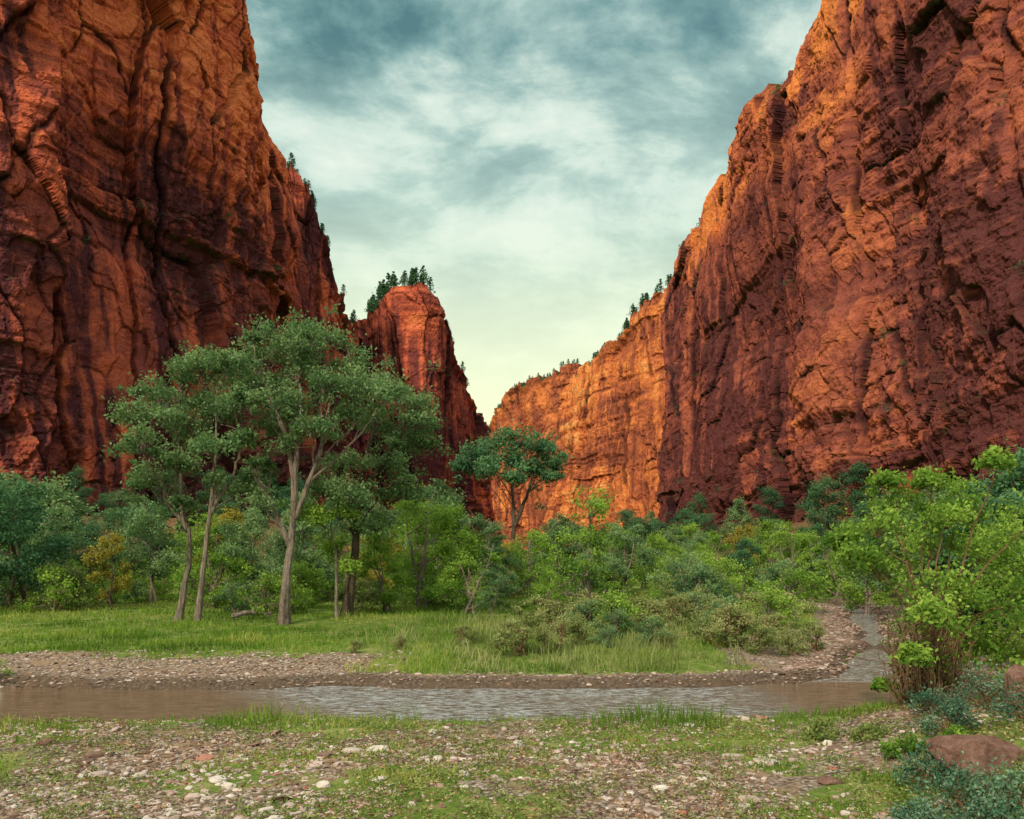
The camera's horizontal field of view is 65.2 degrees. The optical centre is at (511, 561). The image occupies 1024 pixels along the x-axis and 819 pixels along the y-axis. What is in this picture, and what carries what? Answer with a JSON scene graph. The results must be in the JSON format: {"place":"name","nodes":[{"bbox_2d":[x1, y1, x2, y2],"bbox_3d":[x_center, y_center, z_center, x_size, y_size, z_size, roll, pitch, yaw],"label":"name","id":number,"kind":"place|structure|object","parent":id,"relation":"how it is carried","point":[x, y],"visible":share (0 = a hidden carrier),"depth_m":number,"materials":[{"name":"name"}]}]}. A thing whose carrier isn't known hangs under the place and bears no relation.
{"place":"outdoors","nodes":[
{"label":"outdoors","id":0,"kind":"place"},
{"bbox_2d":[0,0,318,517],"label":"canyon cliff","id":1,"kind":"structure","parent":0,"point":[112,112],"depth_m":168.40,"materials":[{"name":"red stone"}]},
{"bbox_2d":[286,163,379,520],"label":"canyon cliff","id":2,"kind":"structure","parent":0,"point":[314,287],"depth_m":298.22,"materials":[{"name":"red stone"}]},
{"bbox_2d":[286,152,359,322],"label":"ridge pine trees","id":3,"kind":"object","parent":2,"relation":"on","point":[322,225],"visible":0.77,"depth_m":302.92,"materials":[{"name":"green plant"}]},
{"bbox_2d":[357,282,495,542],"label":"canyon cliff","id":4,"kind":"structure","parent":0,"point":[407,327],"depth_m":348.27,"materials":[{"name":"red stone"}]},
{"bbox_2d":[364,265,469,388],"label":"ridge pine trees","id":5,"kind":"object","parent":4,"relation":"on","point":[383,289],"visible":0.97,"depth_m":346.60,"materials":[{"name":"green plant"}]},
{"bbox_2d":[0,601,971,722],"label":"river water","id":6,"kind":"structure","parent":0,"point":[852,683],"depth_m":18.83,"materials":[{"name":"grey liquid"}]},
{"bbox_2d":[0,515,1023,818],"bbox_3d":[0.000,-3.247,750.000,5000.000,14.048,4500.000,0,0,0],"label":"ground","id":7,"kind":"structure","parent":0,"point":[768,661],"depth_m":14.50,"materials":[{"name":"soil"}]},
{"bbox_2d":[0,467,42,576],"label":"broadleaf tree","id":8,"kind":"object","parent":7,"relation":"on","point":[6,527],"visible":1,"depth_m":40.04,"materials":[{"name":"green plant"}]},
{"bbox_2d":[0,471,98,607],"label":"broadleaf tree","id":9,"kind":"object","parent":7,"relation":"on","point":[36,557],"visible":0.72,"depth_m":43.23,"materials":[{"name":"green plant"}]},
{"bbox_2d":[1,468,102,589],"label":"broadleaf tree","id":10,"kind":"object","parent":7,"relation":"on","point":[69,500],"visible":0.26,"depth_m":60.59,"materials":[{"name":"green plant"}]},
{"bbox_2d":[21,499,88,572],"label":"broadleaf tree","id":11,"kind":"object","parent":7,"relation":"on","point":[67,524],"visible":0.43,"depth_m":49.57,"materials":[{"name":"green plant"}]},
{"bbox_2d":[78,529,137,610],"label":"broadleaf tree","id":12,"kind":"object","parent":7,"relation":"on","point":[107,552],"visible":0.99,"depth_m":42.08,"materials":[{"name":"green plant"}]},
{"bbox_2d":[98,499,183,603],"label":"broadleaf tree","id":13,"kind":"object","parent":7,"relation":"on","point":[160,572],"visible":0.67,"depth_m":46.49,"materials":[{"name":"green plant"}]},
{"bbox_2d":[100,339,224,619],"bbox_3d":[-15.251,-3.622,35.829,5.430,12.829,7.068,0,0,0],"label":"cottonwood tree","id":14,"kind":"object","parent":7,"relation":"on","point":[179,505],"visible":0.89,"depth_m":35.11,"materials":[{"name":"green plant"}]},
{"bbox_2d":[184,522,248,598],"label":"broadleaf tree","id":15,"kind":"object","parent":7,"relation":"on","point":[214,532],"visible":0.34,"depth_m":47.77,"materials":[{"name":"green plant"}]},
{"bbox_2d":[168,343,286,620],"bbox_3d":[-12.448,-3.412,34.929,4.868,12.359,6.388,0,0,0],"label":"cottonwood tree","id":16,"kind":"object","parent":7,"relation":"on","point":[234,397],"visible":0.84,"depth_m":34.59,"materials":[{"name":"green plant"}]},
{"bbox_2d":[214,502,285,605],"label":"broadleaf tree","id":17,"kind":"object","parent":7,"relation":"on","point":[252,526],"visible":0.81,"depth_m":45.45,"materials":[{"name":"green plant"}]},
{"bbox_2d":[229,570,313,617],"bbox_3d":[-11.564,1.670,37.855,4.055,2.711,2.975,0,-1,4],"label":"willow shrub","id":18,"kind":"object","parent":7,"relation":"on","point":[268,584],"visible":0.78,"depth_m":38.03,"materials":[{"name":"green plant"}]},
{"bbox_2d":[259,574,317,613],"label":"willow shrub","id":19,"kind":"object","parent":7,"relation":"on","point":[307,593],"visible":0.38,"depth_m":39.73,"materials":[{"name":"green plant"}]},
{"bbox_2d":[255,488,345,574],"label":"broadleaf tree","id":20,"kind":"object","parent":7,"relation":"on","point":[302,529],"visible":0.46,"depth_m":49.21,"materials":[{"name":"green plant"}]},
{"bbox_2d":[204,303,418,624],"bbox_3d":[-8.451,-4.444,35.544,9.313,14.843,7.382,0,0,0],"label":"cottonwood tree","id":21,"kind":"object","parent":7,"relation":"on","point":[301,336],"visible":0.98,"depth_m":34.56,"materials":[{"name":"green plant"}]},
{"bbox_2d":[275,491,365,617],"bbox_3d":[-8.193,-0.504,36.549,3.179,6.583,4.678,0,0,22],"label":"cottonwood tree","id":22,"kind":"object","parent":7,"relation":"on","point":[333,546],"visible":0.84,"depth_m":36.83,"materials":[{"name":"green plant"}]},
{"bbox_2d":[298,357,451,616],"bbox_3d":[-6.620,-3.570,37.635,5.211,12.625,8.196,0,0,34],"label":"cottonwood tree","id":23,"kind":"object","parent":7,"relation":"on","point":[360,495],"visible":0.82,"depth_m":37.67,"materials":[{"name":"green plant"}]},
{"bbox_2d":[350,523,423,612],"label":"broadleaf tree","id":24,"kind":"object","parent":7,"relation":"on","point":[383,550],"visible":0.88,"depth_m":41.36,"materials":[{"name":"green plant"}]},
{"bbox_2d":[386,482,479,608],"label":"broadleaf tree","id":25,"kind":"object","parent":7,"relation":"on","point":[444,548],"visible":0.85,"depth_m":43.85,"materials":[{"name":"green plant"}]},
{"bbox_2d":[393,478,476,573],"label":"broadleaf tree","id":26,"kind":"object","parent":7,"relation":"on","point":[440,492],"visible":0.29,"depth_m":51.54,"materials":[{"name":"green plant"}]},
{"bbox_2d":[425,500,487,602],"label":"broadleaf tree","id":27,"kind":"object","parent":7,"relation":"on","point":[455,511],"visible":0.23,"depth_m":46.74,"materials":[{"name":"green plant"}]},
{"bbox_2d":[421,527,504,614],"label":"broadleaf tree","id":28,"kind":"object","parent":7,"relation":"on","point":[468,541],"visible":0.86,"depth_m":40.02,"materials":[{"name":"green plant"}]},
{"bbox_2d":[449,622,479,646],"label":"willow shrub","id":29,"kind":"object","parent":7,"relation":"on","point":[463,630],"visible":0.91,"depth_m":25.99,"materials":[{"name":"green plant"}]},
{"bbox_2d":[0,690,977,731],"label":"water edge grass","id":30,"kind":"structure","parent":7,"relation":"on","point":[661,713],"depth_m":14.80,"materials":[{"name":"green plant"}]},
{"bbox_2d":[472,567,515,618],"bbox_3d":[-0.768,1.546,36.971,1.966,2.636,1.910,0,0,5],"label":"broadleaf tree","id":31,"kind":"object","parent":7,"relation":"on","point":[500,579],"visible":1,"depth_m":36.96,"materials":[{"name":"green plant"}]},
{"bbox_2d":[0,649,996,690],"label":"bank cobbles","id":32,"kind":"object","parent":7,"relation":"on","point":[260,674],"visible":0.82,"depth_m":21.94,"materials":[{"name":"stone"}]},
{"bbox_2d":[0,460,1001,612],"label":"undergrowth shrubs","id":33,"kind":"object","parent":7,"relation":"on","point":[61,580],"visible":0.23,"depth_m":53.05,"materials":[{"name":"green plant"}]},
{"bbox_2d":[478,542,525,609],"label":"broadleaf tree","id":34,"kind":"object","parent":7,"relation":"on","point":[506,561],"visible":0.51,"depth_m":41.90,"materials":[{"name":"green plant"}]},
{"bbox_2d":[481,619,535,656],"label":"willow shrub","id":35,"kind":"object","parent":7,"relation":"on","point":[521,631],"visible":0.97,"depth_m":23.73,"materials":[{"name":"green plant"}]},
{"bbox_2d":[447,419,573,588],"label":"cottonwood tree","id":36,"kind":"object","parent":7,"relation":"on","point":[517,462],"visible":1,"depth_m":63.50,"materials":[{"name":"green plant"}]},
{"bbox_2d":[0,450,1022,598],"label":"distant tree line","id":37,"kind":"object","parent":7,"relation":"on","point":[489,527],"visible":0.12,"depth_m":70.74,"materials":[{"name":"green plant"}]},
{"bbox_2d":[0,697,1023,818],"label":"gravel bar grass","id":38,"kind":"structure","parent":7,"relation":"on","point":[414,773],"depth_m":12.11,"materials":[{"name":"green plant"}]},
{"bbox_2d":[0,705,1023,818],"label":"gravel bar stones","id":39,"kind":"object","parent":7,"relation":"on","point":[225,785],"visible":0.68,"depth_m":11.52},
{"bbox_2d":[0,590,1023,674],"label":"meadow grass","id":40,"kind":"structure","parent":7,"relation":"on","point":[225,637],"depth_m":29.13,"materials":[{"name":"green plant"}]},
{"bbox_2d":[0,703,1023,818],"bbox_3d":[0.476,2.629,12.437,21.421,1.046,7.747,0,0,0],"label":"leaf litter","id":41,"kind":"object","parent":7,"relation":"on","point":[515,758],"visible":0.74,"depth_m":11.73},
{"bbox_2d":[496,527,559,605],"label":"broadleaf tree","id":42,"kind":"object","parent":7,"relation":"on","point":[528,577],"visible":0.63,"depth_m":44.92,"materials":[{"name":"green plant"}]},
{"bbox_2d":[508,593,568,628],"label":"willow shrub","id":43,"kind":"object","parent":7,"relation":"on","point":[543,605],"visible":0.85,"depth_m":30.72,"materials":[{"name":"green plant"}]},
{"bbox_2d":[525,567,568,614],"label":"broadleaf tree","id":44,"kind":"object","parent":7,"relation":"on","point":[546,573],"visible":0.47,"depth_m":38.01,"materials":[{"name":"green plant"}]},
{"bbox_2d":[533,622,569,655],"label":"willow shrub","id":45,"kind":"object","parent":7,"relation":"on","point":[542,634],"visible":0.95,"depth_m":24.06,"materials":[{"name":"green plant"}]},
{"bbox_2d":[540,616,573,647],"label":"willow shrub","id":46,"kind":"object","parent":7,"relation":"on","point":[558,626],"visible":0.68,"depth_m":25.16,"materials":[{"name":"green plant"}]},
{"bbox_2d":[526,513,588,603],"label":"broadleaf tree","id":47,"kind":"object","parent":7,"relation":"on","point":[554,524],"visible":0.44,"depth_m":47.82,"materials":[{"name":"green plant"}]},
{"bbox_2d":[344,600,783,673],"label":"riverbank tall grass","id":48,"kind":"structure","parent":7,"relation":"on","point":[633,645],"depth_m":24.09,"materials":[{"name":"green plant"}]},
{"bbox_2d":[548,593,607,627],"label":"willow shrub","id":49,"kind":"object","parent":7,"relation":"on","point":[579,601],"visible":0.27,"depth_m":29.71,"materials":[{"name":"green plant"}]},
{"bbox_2d":[561,598,605,635],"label":"willow shrub","id":50,"kind":"object","parent":7,"relation":"on","point":[584,610],"visible":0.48,"depth_m":29.24,"materials":[{"name":"green plant"}]},
{"bbox_2d":[566,610,602,644],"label":"willow shrub","id":51,"kind":"object","parent":7,"relation":"on","point":[576,620],"visible":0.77,"depth_m":25.94,"materials":[{"name":"green plant"}]},
{"bbox_2d":[537,484,637,603],"bbox_3d":[2.613,-0.029,31.189,4.003,5.894,3.109,0,0,45],"label":"young cottonwood tree","id":52,"kind":"object","parent":7,"relation":"on","point":[598,504],"visible":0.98,"depth_m":30.86,"materials":[{"name":"green plant"}]},
{"bbox_2d":[588,625,619,647],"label":"willow shrub","id":53,"kind":"object","parent":7,"relation":"on","point":[607,632],"visible":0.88,"depth_m":25.15,"materials":[{"name":"green plant"}]},
{"bbox_2d":[587,608,634,639],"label":"willow shrub","id":54,"kind":"object","parent":7,"relation":"on","point":[614,616],"visible":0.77,"depth_m":27.82,"materials":[{"name":"green plant"}]},
{"bbox_2d":[588,587,648,636],"bbox_3d":[3.558,1.984,28.774,1.988,2.222,2.710,1,-2,-32],"label":"willow shrub","id":55,"kind":"object","parent":7,"relation":"on","point":[613,602],"visible":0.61,"depth_m":28.51,"materials":[{"name":"green plant"}]},
{"bbox_2d":[598,520,659,595],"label":"broadleaf tree","id":56,"kind":"object","parent":7,"relation":"on","point":[621,569],"visible":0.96,"depth_m":54.66,"materials":[{"name":"green plant"}]},
{"bbox_2d":[625,593,676,629],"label":"willow shrub","id":57,"kind":"object","parent":7,"relation":"on","point":[654,606],"visible":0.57,"depth_m":31.08,"materials":[{"name":"green plant"}]},
{"bbox_2d":[629,531,672,591],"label":"broadleaf tree","id":58,"kind":"object","parent":7,"relation":"on","point":[660,543],"visible":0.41,"depth_m":57.97,"materials":[{"name":"green plant"}]},
{"bbox_2d":[633,616,674,645],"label":"willow shrub","id":59,"kind":"object","parent":7,"relation":"on","point":[646,630],"visible":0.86,"depth_m":25.60,"materials":[{"name":"green plant"}]},
{"bbox_2d":[661,593,694,626],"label":"willow shrub","id":60,"kind":"object","parent":7,"relation":"on","point":[676,600],"visible":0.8,"depth_m":33.33,"materials":[{"name":"green plant"}]},
{"bbox_2d":[680,589,714,621],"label":"willow shrub","id":61,"kind":"object","parent":7,"relation":"on","point":[696,598],"visible":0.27,"depth_m":33.88,"materials":[{"name":"green plant"}]},
{"bbox_2d":[685,593,728,621],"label":"willow shrub","id":62,"kind":"object","parent":7,"relation":"on","point":[693,614],"visible":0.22,"depth_m":31.74,"materials":[{"name":"green plant"}]},
{"bbox_2d":[674,601,750,648],"bbox_3d":[6.589,2.150,26.081,2.320,1.874,2.135,3,0,31],"label":"willow shrub","id":63,"kind":"object","parent":7,"relation":"on","point":[694,629],"visible":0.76,"depth_m":25.86,"materials":[{"name":"green plant"}]},
{"bbox_2d":[691,593,740,637],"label":"willow shrub","id":64,"kind":"object","parent":7,"relation":"on","point":[714,605],"visible":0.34,"depth_m":28.83,"materials":[{"name":"green plant"}]},
{"bbox_2d":[697,602,757,647],"bbox_3d":[7.025,2.191,25.816,1.799,1.828,2.305,2,0,43],"label":"willow shrub","id":65,"kind":"object","parent":7,"relation":"on","point":[718,627],"visible":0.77,"depth_m":25.55,"materials":[{"name":"green plant"}]},
{"bbox_2d":[722,536,763,590],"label":"broadleaf tree","id":66,"kind":"object","parent":7,"relation":"on","point":[741,551],"visible":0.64,"depth_m":74.37,"materials":[{"name":"green plant"}]},
{"bbox_2d":[724,608,786,646],"bbox_3d":[7.917,2.289,26.419,2.122,1.678,1.954,2,-1,12],"label":"willow shrub","id":67,"kind":"object","parent":7,"relation":"on","point":[747,629],"visible":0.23,"depth_m":26.00,"materials":[{"name":"green plant"}]},
{"bbox_2d":[740,624,789,655],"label":"willow shrub","id":68,"kind":"object","parent":7,"relation":"on","point":[763,631],"visible":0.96,"depth_m":25.04,"materials":[{"name":"green plant"}]},
{"bbox_2d":[736,584,810,629],"bbox_3d":[9.793,1.954,30.469,2.972,2.299,2.181,1,0,28],"label":"willow shrub","id":69,"kind":"object","parent":7,"relation":"on","point":[769,600],"visible":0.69,"depth_m":30.40,"materials":[{"name":"green plant"}]},
{"bbox_2d":[755,612,797,643],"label":"willow shrub","id":70,"kind":"object","parent":7,"relation":"on","point":[776,618],"visible":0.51,"depth_m":28.86,"materials":[{"name":"green plant"}]},
{"bbox_2d":[751,589,819,620],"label":"willow shrub","id":71,"kind":"object","parent":7,"relation":"on","point":[803,608],"visible":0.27,"depth_m":34.35,"materials":[{"name":"green plant"}]},
{"bbox_2d":[765,520,819,587],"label":"broadleaf tree","id":72,"kind":"object","parent":7,"relation":"on","point":[804,559],"visible":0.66,"depth_m":69.95,"materials":[{"name":"green plant"}]},
{"bbox_2d":[788,618,829,651],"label":"willow shrub","id":73,"kind":"object","parent":7,"relation":"on","point":[818,630],"visible":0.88,"depth_m":27.04,"materials":[{"name":"green plant"}]},
{"bbox_2d":[797,718,847,744],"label":"leafy plant","id":74,"kind":"object","parent":7,"relation":"on","point":[817,729],"visible":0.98,"depth_m":13.45,"materials":[{"name":"green plant"}]},
{"bbox_2d":[806,523,872,601],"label":"broadleaf tree","id":75,"kind":"object","parent":7,"relation":"on","point":[817,549],"visible":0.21,"depth_m":61.95,"materials":[{"name":"green plant"}]},
{"bbox_2d":[777,602,920,679],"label":"riverside cobbles","id":76,"kind":"object","parent":7,"relation":"on","point":[841,639],"visible":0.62,"depth_m":30.69,"materials":[{"name":"stone"}]},
{"bbox_2d":[774,625,817,655],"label":"willow shrub","id":77,"kind":"object","parent":76,"relation":"on","point":[791,647],"visible":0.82,"depth_m":25.77,"materials":[{"name":"green plant"}]},
{"bbox_2d":[824,527,905,613],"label":"broadleaf tree","id":78,"kind":"object","parent":7,"relation":"on","point":[860,596],"visible":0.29,"depth_m":50.01,"materials":[{"name":"green plant"}]},
{"bbox_2d":[846,718,892,742],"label":"leafy plant","id":79,"kind":"object","parent":7,"relation":"on","point":[860,731],"visible":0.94,"depth_m":12.63,"materials":[{"name":"green plant"}]},
{"bbox_2d":[845,486,927,617],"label":"broadleaf tree","id":80,"kind":"object","parent":7,"relation":"on","point":[866,578],"visible":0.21,"depth_m":41.87,"materials":[{"name":"green plant"}]},
{"bbox_2d":[876,729,926,760],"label":"leafy plant","id":81,"kind":"object","parent":7,"relation":"on","point":[906,745],"visible":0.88,"depth_m":11.41,"materials":[{"name":"green plant"}]},
{"bbox_2d":[885,794,945,818],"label":"sagebrush","id":82,"kind":"object","parent":7,"relation":"on","point":[905,812],"visible":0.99,"depth_m":8.96,"materials":[{"name":"green plant"}]},
{"bbox_2d":[817,445,1023,707],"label":"vine covered tree","id":83,"kind":"object","parent":7,"relation":"on","point":[929,617],"visible":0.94,"depth_m":14.42,"materials":[{"name":"green plant"}]},
{"bbox_2d":[886,737,964,792],"bbox_3d":[5.332,2.583,10.205,1.038,0.767,1.010,0,0,-42],"label":"sagebrush","id":84,"kind":"object","parent":7,"relation":"on","point":[916,768],"visible":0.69,"depth_m":10.21,"materials":[{"name":"green plant"}]},
{"bbox_2d":[903,679,956,718],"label":"sagebrush","id":85,"kind":"object","parent":7,"relation":"on","point":[922,698],"visible":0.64,"depth_m":12.75,"materials":[{"name":"green plant"}]},
{"bbox_2d":[887,503,995,632],"bbox_3d":[18.355,0.400,34.228,4.795,6.045,5.265,0,1,38],"label":"broadleaf tree","id":86,"kind":"object","parent":7,"relation":"on","point":[905,547],"visible":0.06,"depth_m":34.07,"materials":[{"name":"green plant"}]},
{"bbox_2d":[908,693,985,736],"bbox_3d":[6.339,2.230,11.590,0.959,0.681,0.945,0,0,0],"label":"sagebrush","id":87,"kind":"object","parent":7,"relation":"on","point":[959,711],"visible":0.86,"depth_m":11.55,"materials":[{"name":"green plant"}]},
{"bbox_2d":[938,724,969,734],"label":"leafy plant","id":88,"kind":"object","parent":7,"relation":"on","point":[953,730],"visible":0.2,"depth_m":10.87,"materials":[{"name":"green plant"}]},
{"bbox_2d":[900,750,1020,818],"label":"sagebrush","id":89,"kind":"object","parent":7,"relation":"on","point":[959,798],"visible":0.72,"depth_m":9.15,"materials":[{"name":"green plant"}]},
{"bbox_2d":[898,475,1023,636],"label":"broadleaf tree","id":90,"kind":"object","parent":7,"relation":"on","point":[981,483],"visible":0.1,"depth_m":25.49,"materials":[{"name":"green plant"}]},
{"bbox_2d":[921,439,1023,634],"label":"broadleaf tree","id":91,"kind":"object","parent":7,"relation":"on","point":[1015,481],"visible":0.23,"depth_m":23.88,"materials":[{"name":"green plant"}]},
{"bbox_2d":[925,734,1023,777],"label":"boulder","id":92,"kind":"object","parent":7,"relation":"on","point":[975,748],"visible":0.73,"depth_m":9.94,"materials":[{"name":"brown stone"}]},
{"bbox_2d":[925,492,1023,680],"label":"broadleaf tree","id":93,"kind":"object","parent":7,"relation":"on","point":[1019,556],"visible":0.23,"depth_m":19.80,"materials":[{"name":"green plant"}]},
{"bbox_2d":[934,784,1023,818],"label":"sagebrush","id":94,"kind":"object","parent":7,"relation":"on","point":[992,813],"visible":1,"depth_m":8.43,"materials":[{"name":"green plant"}]},
{"bbox_2d":[940,655,1023,710],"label":"sagebrush","id":95,"kind":"object","parent":7,"relation":"on","point":[980,687],"visible":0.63,"depth_m":12.33,"materials":[{"name":"green plant"}]},
{"bbox_2d":[945,750,1023,816],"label":"sagebrush","id":96,"kind":"object","parent":7,"relation":"on","point":[1009,786],"visible":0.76,"depth_m":8.97,"materials":[{"name":"green plant"}]},
{"bbox_2d":[973,677,1023,726],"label":"sagebrush","id":97,"kind":"object","parent":7,"relation":"on","point":[1012,711],"visible":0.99,"depth_m":10.93,"materials":[{"name":"green plant"}]},
{"bbox_2d":[1003,664,1023,711],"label":"boulder","id":98,"kind":"object","parent":7,"relation":"on","point":[1016,671],"visible":0.5,"depth_m":11.92,"materials":[{"name":"brown stone"}]},
{"bbox_2d":[246,0,821,425],"label":"sky","id":99,"kind":"structure","parent":0,"point":[546,164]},
{"bbox_2d":[489,363,580,549],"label":"canyon cliff","id":100,"kind":"structure","parent":0,"point":[535,402],"depth_m":605.42,"materials":[{"name":"orange stone"}]},
{"bbox_2d":[544,284,668,546],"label":"canyon cliff","id":101,"kind":"structure","parent":0,"point":[599,444],"depth_m":423.45,"materials":[{"name":"orange stone"}]},
{"bbox_2d":[590,274,671,363],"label":"ridge pine trees","id":102,"kind":"object","parent":101,"relation":"on","point":[633,309],"visible":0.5,"depth_m":405.74,"materials":[{"name":"green plant"}]},
{"bbox_2d":[655,0,1023,535],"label":"canyon cliff","id":103,"kind":"structure","parent":0,"point":[843,178],"depth_m":168.97,"materials":[{"name":"brown stone"}]},
{"bbox_2d":[14,0,1023,514],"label":"cliff ledge shrubs","id":104,"kind":"object","parent":103,"relation":"on","point":[140,202],"visible":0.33,"depth_m":196.26,"materials":[{"name":"green plant"}]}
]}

